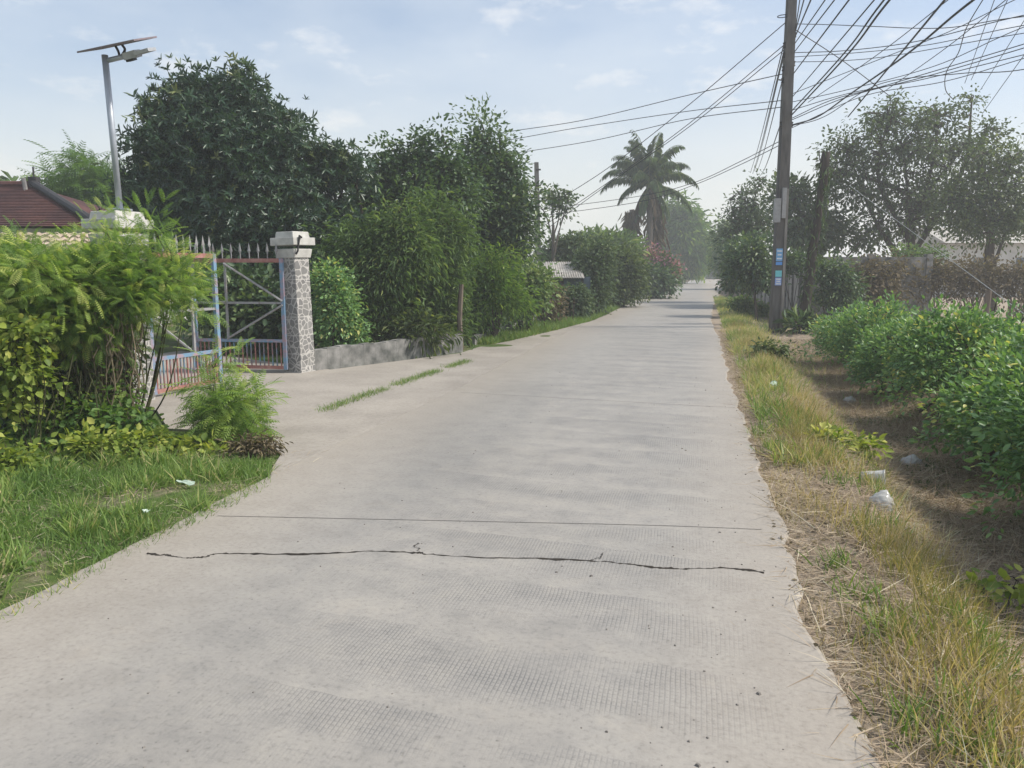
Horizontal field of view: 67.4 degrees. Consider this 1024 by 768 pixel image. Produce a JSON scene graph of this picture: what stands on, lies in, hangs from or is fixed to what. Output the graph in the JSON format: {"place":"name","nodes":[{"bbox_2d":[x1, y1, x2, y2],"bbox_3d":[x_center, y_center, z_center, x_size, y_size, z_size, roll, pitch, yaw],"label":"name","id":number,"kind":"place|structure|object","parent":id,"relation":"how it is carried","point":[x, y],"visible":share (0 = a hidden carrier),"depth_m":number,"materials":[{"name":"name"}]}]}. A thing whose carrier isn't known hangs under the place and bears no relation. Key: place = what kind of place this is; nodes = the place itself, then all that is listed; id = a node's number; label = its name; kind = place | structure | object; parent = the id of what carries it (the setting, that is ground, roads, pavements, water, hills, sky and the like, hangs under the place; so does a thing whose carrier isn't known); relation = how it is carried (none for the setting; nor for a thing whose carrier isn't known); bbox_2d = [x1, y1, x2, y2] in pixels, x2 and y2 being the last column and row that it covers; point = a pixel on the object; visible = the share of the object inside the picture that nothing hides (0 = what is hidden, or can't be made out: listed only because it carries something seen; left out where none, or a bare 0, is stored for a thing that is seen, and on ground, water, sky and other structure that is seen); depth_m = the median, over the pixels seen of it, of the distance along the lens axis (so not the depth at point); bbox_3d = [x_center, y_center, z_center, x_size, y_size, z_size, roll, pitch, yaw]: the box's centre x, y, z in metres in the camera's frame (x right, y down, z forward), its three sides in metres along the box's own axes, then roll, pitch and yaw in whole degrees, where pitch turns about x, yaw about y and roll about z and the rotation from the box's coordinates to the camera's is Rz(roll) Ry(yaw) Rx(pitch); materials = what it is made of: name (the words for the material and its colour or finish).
{"place":"outdoors","nodes":[
{"label":"outdoors","id":0,"kind":"place"},
{"bbox_2d":[0,424,281,619],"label":"verge grass","id":1,"kind":"structure","parent":0,"point":[247,469],"depth_m":5.26,"materials":[{"name":"green plant"}]},
{"bbox_2d":[137,322,586,475],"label":"driveway","id":2,"kind":"structure","parent":0,"point":[304,426],"depth_m":10.08,"materials":[{"name":"concrete"}]},
{"bbox_2d":[313,357,474,412],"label":"crack grass","id":3,"kind":"structure","parent":0,"point":[408,379],"depth_m":10.48,"materials":[{"name":"green plant"}]},
{"bbox_2d":[0,278,880,767],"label":"road","id":4,"kind":"structure","parent":0,"point":[502,646],"depth_m":3.65,"materials":[{"name":"concrete"}]},
{"bbox_2d":[38,380,789,767],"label":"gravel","id":5,"kind":"structure","parent":4,"relation":"on","point":[556,572],"depth_m":3.08,"materials":[{"name":"stone"}]},
{"bbox_2d":[147,551,763,572],"bbox_3d":[-0.361,0.970,4.270,3.422,0.001,0.194,1,9,4],"label":"road crack","id":6,"kind":"object","parent":4,"relation":"on","point":[448,555],"visible":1,"depth_m":4.29,"materials":[{"name":"black concrete"}]},
{"bbox_2d":[0,280,1023,767],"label":"ground","id":7,"kind":"structure","parent":0,"point":[28,578],"depth_m":4.68,"materials":[{"name":"soil"}]},
{"bbox_2d":[0,308,72,453],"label":"creeper","id":8,"kind":"object","parent":7,"relation":"on","point":[25,375],"visible":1,"depth_m":6.49,"materials":[{"name":"green plant"}]},
{"bbox_2d":[0,430,74,476],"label":"leafy weed","id":9,"kind":"object","parent":7,"relation":"on","point":[8,455],"visible":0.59,"depth_m":5.94,"materials":[{"name":"green plant"}]},
{"bbox_2d":[4,130,132,207],"bbox_3d":[-13.326,-4.991,24.426,5.024,6.012,3.714,0,9,0],"label":"airy tree","id":10,"kind":"object","parent":7,"relation":"on","point":[77,184],"visible":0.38,"depth_m":23.64,"materials":[{"name":"green plant"}]},
{"bbox_2d":[0,232,142,251],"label":"tiled wall","id":11,"kind":"structure","parent":7,"relation":"on","point":[76,236],"depth_m":10.93,"materials":[{"name":"paint"}]},
{"bbox_2d":[1,306,145,443],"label":"vine tangle","id":12,"kind":"object","parent":7,"relation":"on","point":[85,372],"visible":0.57,"depth_m":7.06,"materials":[{"name":"green plant"}]},
{"bbox_2d":[0,323,153,432],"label":"dense shrub","id":13,"kind":"object","parent":7,"relation":"on","point":[3,425],"visible":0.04,"depth_m":7.35,"materials":[{"name":"green plant"}]},
{"bbox_2d":[0,390,168,451],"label":"leafy weed","id":14,"kind":"object","parent":7,"relation":"on","point":[110,414],"visible":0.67,"depth_m":6.84,"materials":[{"name":"green plant"}]},
{"bbox_2d":[22,361,154,441],"bbox_3d":[-3.951,0.205,7.107,1.182,0.863,0.748,0,9,0],"label":"leafy weed","id":15,"kind":"object","parent":7,"relation":"on","point":[123,401],"visible":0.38,"depth_m":7.04,"materials":[{"name":"green plant"}]},
{"bbox_2d":[0,167,185,324],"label":"house","id":16,"kind":"structure","parent":7,"relation":"on","point":[33,200],"depth_m":18.79,"materials":[{"name":"tile"}]},
{"bbox_2d":[0,458,186,590],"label":"verge weeds","id":17,"kind":"object","parent":7,"relation":"on","point":[31,562],"visible":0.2,"depth_m":4.94,"materials":[{"name":"green plant"}]},
{"bbox_2d":[0,213,188,434],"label":"feathery shrub","id":18,"kind":"object","parent":7,"relation":"on","point":[19,279],"visible":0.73,"depth_m":6.67,"materials":[{"name":"green plant"}]},
{"bbox_2d":[46,417,167,464],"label":"leafy weed","id":19,"kind":"object","parent":7,"relation":"on","point":[88,442],"visible":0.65,"depth_m":6.48,"materials":[{"name":"green plant"}]},
{"bbox_2d":[4,193,229,437],"bbox_3d":[-3.854,-0.578,7.193,2.424,2.360,1.344,0,9,0],"label":"feathery shrub","id":20,"kind":"object","parent":7,"relation":"on","point":[130,286],"visible":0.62,"depth_m":6.98,"materials":[{"name":"green plant"}]},
{"bbox_2d":[12,188,222,421],"bbox_3d":[-3.913,-0.646,7.480,2.327,2.416,1.429,0,9,0],"label":"feathery shrub","id":21,"kind":"object","parent":7,"relation":"on","point":[190,262],"visible":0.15,"depth_m":7.39,"materials":[{"name":"green plant"}]},
{"bbox_2d":[81,210,154,402],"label":"gate pillar","id":22,"kind":"structure","parent":7,"relation":"on","point":[110,216],"depth_m":8.98,"materials":[{"name":"stone"}]},
{"bbox_2d":[77,36,156,210],"bbox_3d":[-4.480,-3.002,8.894,0.844,2.001,0.401,2,9,15],"label":"street lamp","id":23,"kind":"object","parent":22,"relation":"on","point":[131,55],"visible":0.94,"depth_m":8.82,"materials":[{"name":"metal"}]},
{"bbox_2d":[147,234,222,394],"bbox_3d":[-4.271,-0.935,9.995,0.081,2.000,1.198,3,9,22],"label":"gate leaf","id":24,"kind":"object","parent":22,"relation":"attached to","point":[215,308],"visible":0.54,"depth_m":10.13,"materials":[{"name":"blue paint"}]},
{"bbox_2d":[0,438,327,606],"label":"verge straw","id":25,"kind":"object","parent":7,"relation":"on","point":[120,507],"visible":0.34,"depth_m":5.23,"materials":[{"name":"plant"}]},
{"bbox_2d":[130,418,236,457],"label":"leafy weed","id":26,"kind":"object","parent":7,"relation":"on","point":[175,441],"visible":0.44,"depth_m":6.81,"materials":[{"name":"green plant"}]},
{"bbox_2d":[86,51,351,338],"bbox_3d":[-6.268,-3.898,16.677,5.583,6.281,3.811,0,9,0],"label":"broad leaf tree","id":27,"kind":"object","parent":7,"relation":"on","point":[216,152],"visible":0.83,"depth_m":15.69,"materials":[{"name":"green plant"}]},
{"bbox_2d":[160,334,291,445],"bbox_3d":[-2.658,0.203,7.238,1.240,1.334,1.074,0,9,0],"label":"feathery shrub","id":28,"kind":"object","parent":7,"relation":"on","point":[212,411],"visible":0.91,"depth_m":7.15,"materials":[{"name":"green plant"}]},
{"bbox_2d":[213,428,293,459],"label":"dry weed","id":29,"kind":"object","parent":7,"relation":"on","point":[258,445],"visible":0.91,"depth_m":6.66,"materials":[{"name":"brown plant"}]},
{"bbox_2d":[167,240,352,357],"bbox_3d":[-4.828,-1.500,14.928,4.240,2.585,2.437,0,9,0],"label":"leafy bush","id":30,"kind":"object","parent":7,"relation":"on","point":[243,289],"visible":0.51,"depth_m":14.48,"materials":[{"name":"green plant"}]},
{"bbox_2d":[270,231,314,372],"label":"gate pillar","id":31,"kind":"structure","parent":7,"relation":"on","point":[300,344],"depth_m":11.78,"materials":[{"name":"stone"}]},
{"bbox_2d":[191,243,287,369],"bbox_3d":[-4.210,-1.190,11.781,1.511,1.930,0.096,1,9,8],"label":"gate leaf","id":32,"kind":"object","parent":31,"relation":"attached to","point":[282,306],"visible":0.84,"depth_m":11.78,"materials":[{"name":"blue paint"}]},
{"bbox_2d":[283,131,384,340],"bbox_3d":[-4.207,-3.235,17.204,2.755,4.875,2.245,0,9,0],"label":"broad leaf tree","id":33,"kind":"object","parent":7,"relation":"on","point":[350,170],"visible":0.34,"depth_m":16.72,"materials":[{"name":"green plant"}]},
{"bbox_2d":[309,254,379,348],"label":"leafy bush","id":34,"kind":"object","parent":7,"relation":"on","point":[337,311],"visible":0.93,"depth_m":13.08,"materials":[{"name":"green plant"}]},
{"bbox_2d":[301,172,455,344],"bbox_3d":[-2.519,-2.041,14.651,2.930,3.746,2.397,0,9,0],"label":"bamboo bush","id":35,"kind":"object","parent":7,"relation":"on","point":[384,256],"visible":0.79,"depth_m":14.21,"materials":[{"name":"green plant"}]},
{"bbox_2d":[314,334,462,370],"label":"wall","id":36,"kind":"structure","parent":7,"relation":"on","point":[347,355],"depth_m":13.12,"materials":[{"name":"concrete"}]},
{"bbox_2d":[323,302,467,358],"bbox_3d":[-2.172,-0.852,14.236,2.722,1.345,1.570,0,9,0],"label":"dry brush","id":37,"kind":"object","parent":7,"relation":"on","point":[405,325],"visible":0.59,"depth_m":14.08,"materials":[{"name":"green plant"}]},
{"bbox_2d":[335,112,498,244],"bbox_3d":[-2.401,-3.771,18.523,4.193,5.394,3.093,0,9,0],"label":"leafy tree","id":38,"kind":"object","parent":7,"relation":"on","point":[421,160],"visible":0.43,"depth_m":18.07,"materials":[{"name":"green plant"}]},
{"bbox_2d":[389,174,488,349],"bbox_3d":[-1.689,-2.297,15.639,2.495,3.825,2.378,0,9,0],"label":"bamboo bush","id":39,"kind":"object","parent":7,"relation":"on","point":[447,304],"visible":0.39,"depth_m":15.30,"materials":[{"name":"green plant"}]},
{"bbox_2d":[457,284,463,349],"bbox_3d":[-1.026,-1.289,15.270,0.142,1.385,0.128,0,9,0],"label":"wooden post","id":40,"kind":"object","parent":7,"relation":"on","point":[460,305],"visible":0.57,"depth_m":15.20,"materials":[{"name":"brown wood"}]},
{"bbox_2d":[456,234,543,339],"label":"leafy bush","id":41,"kind":"object","parent":7,"relation":"on","point":[501,297],"visible":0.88,"depth_m":16.87,"materials":[{"name":"green plant"}]},
{"bbox_2d":[448,92,558,286],"bbox_3d":[-0.812,-4.504,20.600,4.103,6.357,3.406,0,9,0],"label":"leafy tree","id":42,"kind":"object","parent":7,"relation":"on","point":[511,214],"visible":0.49,"depth_m":20.01,"materials":[{"name":"green plant"}]},
{"bbox_2d":[504,257,569,330],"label":"leafy bush","id":43,"kind":"object","parent":7,"relation":"on","point":[538,278],"visible":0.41,"depth_m":19.18,"materials":[{"name":"green plant"}]},
{"bbox_2d":[522,270,573,322],"bbox_3d":[0.813,-2.592,22.339,2.024,2.054,1.629,0,9,0],"label":"dry brush","id":44,"kind":"object","parent":7,"relation":"on","point":[554,315],"visible":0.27,"depth_m":22.28,"materials":[{"name":"green plant"}]},
{"bbox_2d":[520,182,583,261],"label":"bare tree","id":45,"kind":"object","parent":7,"relation":"on","point":[562,192],"visible":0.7,"depth_m":31.17,"materials":[{"name":"green plant"}]},
{"bbox_2d":[536,261,590,315],"bbox_3d":[1.634,-3.314,26.480,2.000,1.835,2.055,0,9,0],"label":"hut","id":46,"kind":"object","parent":7,"relation":"on","point":[569,274],"visible":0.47,"depth_m":25.80,"materials":[{"name":"metal"}]},
{"bbox_2d":[527,228,605,261],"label":"hedge bush","id":47,"kind":"object","parent":7,"relation":"on","point":[564,252],"visible":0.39,"depth_m":32.02,"materials":[{"name":"green plant"}]},
{"bbox_2d":[551,281,597,319],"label":"hedge bush","id":48,"kind":"object","parent":7,"relation":"on","point":[583,298],"visible":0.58,"depth_m":24.23,"materials":[{"name":"green plant"}]},
{"bbox_2d":[565,234,625,314],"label":"hedge bush","id":49,"kind":"object","parent":7,"relation":"on","point":[596,265],"visible":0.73,"depth_m":26.35,"materials":[{"name":"green plant"}]},
{"bbox_2d":[573,223,650,261],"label":"hedge bush","id":50,"kind":"object","parent":7,"relation":"on","point":[623,235],"visible":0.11,"depth_m":42.77,"materials":[{"name":"green plant"}]},
{"bbox_2d":[604,231,656,307],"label":"hedge bush","id":51,"kind":"object","parent":7,"relation":"on","point":[633,276],"visible":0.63,"depth_m":31.23,"materials":[{"name":"green plant"}]},
{"bbox_2d":[600,129,698,248],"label":"coconut palm","id":52,"kind":"object","parent":7,"relation":"on","point":[653,174],"visible":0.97,"depth_m":48.03,"materials":[{"name":"green plant"}]},
{"bbox_2d":[640,213,669,253],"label":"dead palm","id":53,"kind":"object","parent":7,"relation":"on","point":[659,228],"visible":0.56,"depth_m":50.30,"materials":[{"name":"plant"}]},
{"bbox_2d":[637,260,685,298],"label":"hedge bush","id":54,"kind":"object","parent":7,"relation":"on","point":[665,283],"visible":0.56,"depth_m":40.12,"materials":[{"name":"green plant"}]},
{"bbox_2d":[639,238,686,290],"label":"bougainvillea","id":55,"kind":"object","parent":7,"relation":"on","point":[663,258],"visible":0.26,"depth_m":45.80,"materials":[{"name":"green plant"}]},
{"bbox_2d":[644,189,714,283],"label":"willowy tree","id":56,"kind":"object","parent":7,"relation":"on","point":[686,234],"visible":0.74,"depth_m":76.84,"materials":[{"name":"green plant"}]},
{"bbox_2d":[700,213,733,278],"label":"leafy tree","id":57,"kind":"object","parent":7,"relation":"on","point":[712,263],"visible":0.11,"depth_m":56.94,"materials":[{"name":"green plant"}]},
{"bbox_2d":[712,233,756,296],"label":"roadside tree","id":58,"kind":"object","parent":7,"relation":"on","point":[729,288],"visible":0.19,"depth_m":30.55,"materials":[{"name":"green plant"}]},
{"bbox_2d":[708,166,776,297],"bbox_3d":[10.845,-6.761,35.390,3.548,6.424,3.067,0,9,0],"label":"leafy tree","id":59,"kind":"object","parent":7,"relation":"on","point":[744,213],"visible":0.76,"depth_m":34.99,"materials":[{"name":"green plant"}]},
{"bbox_2d":[719,294,769,316],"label":"leafy bush","id":60,"kind":"object","parent":7,"relation":"on","point":[742,303],"visible":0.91,"depth_m":26.74,"materials":[{"name":"green plant"}]},
{"bbox_2d":[715,229,791,320],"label":"roadside tree","id":61,"kind":"object","parent":7,"relation":"on","point":[751,269],"visible":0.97,"depth_m":24.96,"materials":[{"name":"green plant"}]},
{"bbox_2d":[743,336,802,365],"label":"verge shrub","id":62,"kind":"object","parent":7,"relation":"on","point":[773,348],"visible":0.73,"depth_m":13.49,"materials":[{"name":"green plant"}]},
{"bbox_2d":[768,0,796,331],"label":"utility pole","id":63,"kind":"object","parent":7,"relation":"on","point":[780,221],"visible":0.98,"depth_m":20.28,"materials":[{"name":"concrete"}]},
{"bbox_2d":[363,73,783,155],"bbox_3d":[0.973,-9.037,26.805,18.263,0.808,2.336,7,11,41],"label":"overhead cable","id":64,"kind":"object","parent":63,"relation":"attached to","point":[637,107],"visible":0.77,"depth_m":25.16,"materials":[{"name":"black rubber"}]},
{"bbox_2d":[544,23,784,208],"bbox_3d":[4.423,-8.121,25.231,0.724,3.991,11.613,-5,10,-30],"label":"overhead cable","id":65,"kind":"object","parent":63,"relation":"attached to","point":[676,114],"visible":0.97,"depth_m":24.21,"materials":[{"name":"black rubber"}]},
{"bbox_2d":[791,0,890,114],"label":"overhead cable","id":66,"kind":"object","parent":63,"relation":"attached to","point":[868,27],"visible":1,"depth_m":13.98,"materials":[{"name":"black rubber"}]},
{"bbox_2d":[792,0,974,124],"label":"overhead cable","id":67,"kind":"object","parent":63,"relation":"attached to","point":[941,25],"visible":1,"depth_m":13.10,"materials":[{"name":"black rubber"}]},
{"bbox_2d":[848,0,945,116],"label":"overhead cable","id":68,"kind":"object","parent":63,"relation":"attached to","point":[927,20],"visible":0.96,"depth_m":13.82,"materials":[{"name":"black rubber"}]},
{"bbox_2d":[770,303,824,333],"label":"agave","id":69,"kind":"object","parent":7,"relation":"on","point":[792,319],"visible":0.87,"depth_m":20.47,"materials":[{"name":"green plant"}]},
{"bbox_2d":[713,295,904,491],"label":"verge grass","id":70,"kind":"structure","parent":7,"relation":"on","point":[732,317],"depth_m":10.17,"materials":[{"name":"green plant"}]},
{"bbox_2d":[794,150,837,326],"bbox_3d":[8.570,-3.836,21.852,1.066,5.426,0.845,0,9,0],"label":"dead tree trunk","id":71,"kind":"object","parent":7,"relation":"on","point":[811,264],"visible":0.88,"depth_m":21.70,"materials":[{"name":"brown wood"}]},
{"bbox_2d":[754,168,905,256],"bbox_3d":[13.413,-6.155,32.392,6.361,5.912,3.202,0,9,0],"label":"leafy tree","id":72,"kind":"object","parent":7,"relation":"on","point":[835,229],"visible":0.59,"depth_m":31.91,"materials":[{"name":"green plant"}]},
{"bbox_2d":[789,249,874,318],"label":"leafy bush","id":73,"kind":"object","parent":7,"relation":"on","point":[841,290],"visible":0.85,"depth_m":22.58,"materials":[{"name":"green plant"}]},
{"bbox_2d":[738,254,933,318],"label":"concrete wall","id":74,"kind":"structure","parent":7,"relation":"on","point":[908,277],"depth_m":24.49,"materials":[{"name":"grey concrete"}]},
{"bbox_2d":[785,246,817,310],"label":"ivy","id":75,"kind":"object","parent":74,"relation":"attached to","point":[790,257],"visible":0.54,"depth_m":26.04,"materials":[{"name":"green plant"}]},
{"bbox_2d":[798,299,893,361],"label":"hedge shrub","id":76,"kind":"object","parent":7,"relation":"on","point":[817,342],"visible":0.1,"depth_m":15.86,"materials":[{"name":"green plant"}]},
{"bbox_2d":[804,421,893,465],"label":"yellow bush","id":77,"kind":"object","parent":7,"relation":"on","point":[860,444],"visible":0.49,"depth_m":7.00,"materials":[{"name":"green plant"}]},
{"bbox_2d":[714,328,1023,767],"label":"straw litter","id":78,"kind":"object","parent":7,"relation":"on","point":[856,706],"visible":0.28,"depth_m":4.27,"materials":[{"name":"beige plant"}]},
{"bbox_2d":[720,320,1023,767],"bbox_3d":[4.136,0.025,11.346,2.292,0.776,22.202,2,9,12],"label":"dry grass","id":79,"kind":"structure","parent":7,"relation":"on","point":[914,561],"depth_m":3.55,"materials":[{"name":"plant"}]},
{"bbox_2d":[804,289,939,372],"bbox_3d":[6.551,-0.899,13.497,2.402,1.545,2.145,7,11,37],"label":"hedge shrub","id":80,"kind":"object","parent":7,"relation":"on","point":[870,317],"visible":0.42,"depth_m":13.47,"materials":[{"name":"green plant"}]},
{"bbox_2d":[868,490,893,511],"bbox_3d":[2.558,0.800,5.315,0.176,0.137,0.162,0,9,0],"label":"plastic bag","id":81,"kind":"object","parent":7,"relation":"on","point":[882,496],"visible":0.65,"depth_m":5.27,"materials":[{"name":"white plastic"}]},
{"bbox_2d":[744,416,1023,767],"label":"verge weeds","id":82,"kind":"object","parent":7,"relation":"on","point":[905,727],"visible":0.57,"depth_m":3.36,"materials":[{"name":"green plant"}]},
{"bbox_2d":[848,247,923,315],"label":"dry hedge","id":83,"kind":"object","parent":7,"relation":"on","point":[879,286],"visible":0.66,"depth_m":24.00,"materials":[{"name":"brown plant"}]},
{"bbox_2d":[837,314,964,394],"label":"hedge shrub","id":84,"kind":"object","parent":7,"relation":"on","point":[870,359],"visible":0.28,"depth_m":11.73,"materials":[{"name":"green plant"}]},
{"bbox_2d":[783,346,1023,662],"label":"ditch weeds","id":85,"kind":"object","parent":7,"relation":"on","point":[828,370],"visible":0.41,"depth_m":7.36,"materials":[{"name":"plant"}]},
{"bbox_2d":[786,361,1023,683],"bbox_3d":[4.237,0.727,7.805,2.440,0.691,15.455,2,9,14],"label":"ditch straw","id":86,"kind":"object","parent":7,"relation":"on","point":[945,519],"visible":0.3,"depth_m":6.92,"materials":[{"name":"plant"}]},
{"bbox_2d":[802,83,1023,255],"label":"spreading tree","id":87,"kind":"object","parent":7,"relation":"on","point":[930,119],"visible":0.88,"depth_m":30.66,"materials":[{"name":"green plant"}]},
{"bbox_2d":[877,242,955,272],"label":"leafy bush","id":88,"kind":"object","parent":7,"relation":"on","point":[917,253],"visible":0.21,"depth_m":25.28,"materials":[{"name":"green plant"}]},
{"bbox_2d":[841,405,1023,633],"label":"ditch sprouts","id":89,"kind":"object","parent":7,"relation":"on","point":[931,463],"visible":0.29,"depth_m":7.84,"materials":[{"name":"green plant"}]},
{"bbox_2d":[903,252,974,316],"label":"dry hedge","id":90,"kind":"object","parent":7,"relation":"on","point":[935,281],"visible":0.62,"depth_m":24.42,"materials":[{"name":"brown plant"}]},
{"bbox_2d":[865,293,1023,435],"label":"hedge shrub","id":91,"kind":"object","parent":7,"relation":"on","point":[958,338],"visible":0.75,"depth_m":9.35,"materials":[{"name":"green plant"}]},
{"bbox_2d":[908,134,1023,311],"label":"leafy tree","id":92,"kind":"object","parent":7,"relation":"on","point":[972,219],"visible":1,"depth_m":27.94,"materials":[{"name":"green plant"}]},
{"bbox_2d":[908,334,1023,477],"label":"hedge shrub","id":93,"kind":"object","parent":7,"relation":"on","point":[964,418],"visible":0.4,"depth_m":7.46,"materials":[{"name":"green plant"}]},
{"bbox_2d":[939,246,1023,318],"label":"dry hedge","id":94,"kind":"object","parent":7,"relation":"on","point":[974,284],"visible":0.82,"depth_m":24.57,"materials":[{"name":"brown plant"}]},
{"bbox_2d":[949,563,1023,637],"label":"sprouting plant","id":95,"kind":"object","parent":7,"relation":"on","point":[1016,590],"visible":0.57,"depth_m":4.09,"materials":[{"name":"green plant"}]},
{"bbox_2d":[953,348,1023,539],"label":"hedge shrub","id":96,"kind":"object","parent":7,"relation":"on","point":[1008,454],"visible":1,"depth_m":5.81,"materials":[{"name":"green plant"}]},
{"bbox_2d":[974,320,1023,378],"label":"hedge shrub","id":97,"kind":"object","parent":7,"relation":"on","point":[1017,338],"visible":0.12,"depth_m":8.18,"materials":[{"name":"green plant"}]},
{"bbox_2d":[984,250,1023,319],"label":"dry hedge","id":98,"kind":"object","parent":7,"relation":"on","point":[1018,280],"visible":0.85,"depth_m":24.22,"materials":[{"name":"brown plant"}]},
{"bbox_2d":[0,0,1023,260],"label":"sky","id":99,"kind":"structure","parent":0,"point":[367,67],"materials":[{"name":"blue"}]},
{"bbox_2d":[465,298,635,344],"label":"verge grass","id":100,"kind":"structure","parent":0,"point":[510,334],"depth_m":19.81,"materials":[{"name":"green plant"}]},
{"bbox_2d":[617,209,645,238],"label":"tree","id":101,"kind":"object","parent":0,"point":[627,220],"visible":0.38,"depth_m":50.22,"materials":[{"name":"plant"}]},
{"bbox_2d":[896,228,1023,296],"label":"house","id":102,"kind":"structure","parent":0,"point":[1008,255],"depth_m":42.92,"materials":[{"name":"paint"}]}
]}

